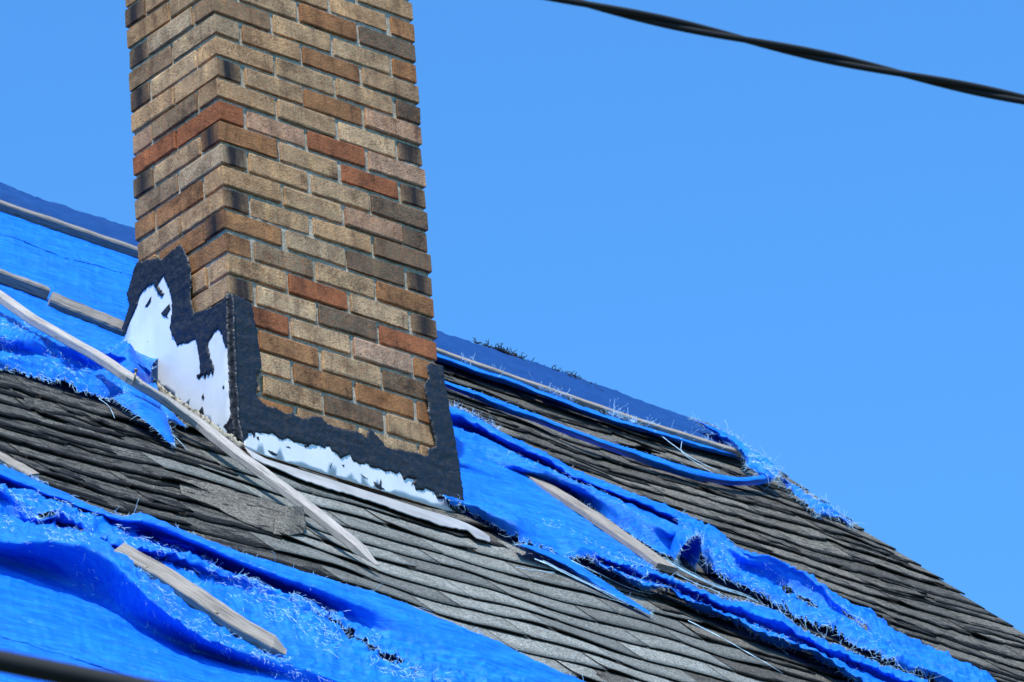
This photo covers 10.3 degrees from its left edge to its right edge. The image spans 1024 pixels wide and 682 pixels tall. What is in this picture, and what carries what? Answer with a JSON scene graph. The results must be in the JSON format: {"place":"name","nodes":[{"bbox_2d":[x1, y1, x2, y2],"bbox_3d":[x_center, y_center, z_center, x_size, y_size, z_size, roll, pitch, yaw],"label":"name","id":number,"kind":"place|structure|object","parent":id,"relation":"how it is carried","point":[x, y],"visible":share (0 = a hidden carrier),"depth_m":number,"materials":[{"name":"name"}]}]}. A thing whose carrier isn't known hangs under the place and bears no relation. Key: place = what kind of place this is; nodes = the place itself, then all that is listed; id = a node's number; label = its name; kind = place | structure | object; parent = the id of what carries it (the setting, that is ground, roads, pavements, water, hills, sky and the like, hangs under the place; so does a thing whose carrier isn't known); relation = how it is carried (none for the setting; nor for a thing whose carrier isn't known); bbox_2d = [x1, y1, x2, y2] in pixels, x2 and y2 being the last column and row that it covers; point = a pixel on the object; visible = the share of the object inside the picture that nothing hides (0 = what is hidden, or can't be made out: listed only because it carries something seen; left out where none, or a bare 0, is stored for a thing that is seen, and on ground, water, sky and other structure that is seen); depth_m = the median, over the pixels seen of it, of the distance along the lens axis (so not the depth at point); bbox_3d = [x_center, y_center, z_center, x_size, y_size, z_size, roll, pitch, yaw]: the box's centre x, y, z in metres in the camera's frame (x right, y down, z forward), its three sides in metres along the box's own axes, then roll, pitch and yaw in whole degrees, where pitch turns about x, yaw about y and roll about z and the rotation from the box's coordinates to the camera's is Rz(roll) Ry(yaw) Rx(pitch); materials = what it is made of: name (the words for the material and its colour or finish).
{"place":"outdoors","nodes":[
{"label":"outdoors","id":0,"kind":"place"},
{"bbox_2d":[0,649,161,681],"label":"overhead cable","id":1,"kind":"object","parent":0,"point":[30,667],"visible":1,"depth_m":5.17,"materials":[{"name":"black rubber"}]},
{"bbox_2d":[0,0,1023,639],"label":"sky","id":2,"kind":"structure","parent":0,"point":[823,263],"materials":[{"name":"blue"}]},
{"bbox_2d":[546,0,1023,104],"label":"overhead cable","id":3,"kind":"object","parent":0,"point":[803,52],"visible":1,"depth_m":8.97,"materials":[{"name":"black rubber"}]},
{"label":"ground","id":4,"kind":"structure","parent":0,"visible":0},
{"bbox_2d":[0,0,1023,681],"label":"house","id":5,"kind":"structure","parent":4,"relation":"on","point":[278,322],"depth_m":15.46,"materials":[{"name":"brown brick"}]},
{"bbox_2d":[0,451,39,478],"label":"batten","id":6,"kind":"object","parent":5,"relation":"on","point":[11,462],"visible":0.78,"depth_m":13.42,"materials":[{"name":"grey wood"}]},
{"bbox_2d":[0,211,188,447],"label":"tarp","id":7,"kind":"object","parent":5,"relation":"on","point":[91,275],"visible":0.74,"depth_m":15.61,"materials":[{"name":"blue plastic"}]},
{"bbox_2d":[0,269,49,299],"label":"batten","id":8,"kind":"object","parent":7,"relation":"on","point":[29,286],"visible":1,"depth_m":15.72,"materials":[{"name":"grey wood"}]},
{"bbox_2d":[48,292,123,335],"bbox_3d":[-1.175,-0.071,15.727,0.230,0.126,0.048,6,-29,-19],"label":"batten","id":9,"kind":"object","parent":7,"relation":"on","point":[68,306],"visible":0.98,"depth_m":15.71,"materials":[{"name":"grey wood"}]},
{"bbox_2d":[0,290,379,565],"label":"lath","id":10,"kind":"object","parent":5,"relation":"on","point":[330,525],"visible":1,"depth_m":14.76,"materials":[{"name":"wood"}]},
{"bbox_2d":[179,478,305,536],"bbox_3d":[-0.656,0.425,14.208,0.434,0.221,0.212,18,-34,-37],"label":"loose shingle","id":11,"kind":"object","parent":5,"relation":"on","point":[273,518],"visible":1,"depth_m":14.21,"materials":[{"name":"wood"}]},
{"bbox_2d":[0,464,584,681],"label":"tarp","id":12,"kind":"object","parent":5,"relation":"on","point":[76,588],"visible":0.98,"depth_m":12.94,"materials":[{"name":"blue plastic"}]},
{"bbox_2d":[114,543,286,654],"bbox_3d":[-0.700,0.569,12.710,0.385,0.299,0.081,-2,-27,-5],"label":"batten","id":13,"kind":"object","parent":12,"relation":"on","point":[217,611],"visible":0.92,"depth_m":12.69,"materials":[{"name":"wood"}]},
{"bbox_2d":[0,182,737,448],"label":"ridge tarp","id":14,"kind":"object","parent":5,"relation":"on","point":[516,365],"visible":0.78,"depth_m":18.08,"materials":[{"name":"blue plastic"}]},
{"bbox_2d":[0,200,137,257],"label":"batten","id":15,"kind":"object","parent":14,"relation":"on","point":[55,224],"visible":0.88,"depth_m":16.91,"materials":[{"name":"grey wood"}]},
{"bbox_2d":[436,347,743,458],"bbox_3d":[0.240,0.188,17.977,1.285,0.113,0.065,16,-33,-34],"label":"batten","id":16,"kind":"object","parent":14,"relation":"attached to","point":[602,409],"visible":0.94,"depth_m":17.95,"materials":[{"name":"grey wood"}]},
{"bbox_2d":[437,354,743,472],"bbox_3d":[0.312,0.258,17.837,1.373,0.380,0.340,16,-33,-34],"label":"tarp strip","id":17,"kind":"object","parent":5,"relation":"attached to","point":[500,378],"visible":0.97,"depth_m":17.83,"materials":[{"name":"blue plastic"}]},
{"bbox_2d":[445,381,863,528],"bbox_3d":[0.300,0.260,17.782,1.710,0.578,0.583,18,-34,-37],"label":"tarp strip","id":18,"kind":"object","parent":5,"relation":"on","point":[764,468],"visible":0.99,"depth_m":17.62,"materials":[{"name":"blue plastic"}]},
{"bbox_2d":[443,400,995,681],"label":"tarp","id":19,"kind":"object","parent":5,"relation":"on","point":[502,491],"visible":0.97,"depth_m":16.10,"materials":[{"name":"blue plastic"}]},
{"bbox_2d":[524,474,676,573],"bbox_3d":[0.248,0.517,16.134,0.528,0.504,0.142,-26,-34,36],"label":"batten","id":20,"kind":"object","parent":19,"relation":"attached to","point":[624,538],"visible":1,"depth_m":16.04,"materials":[{"name":"wood"}]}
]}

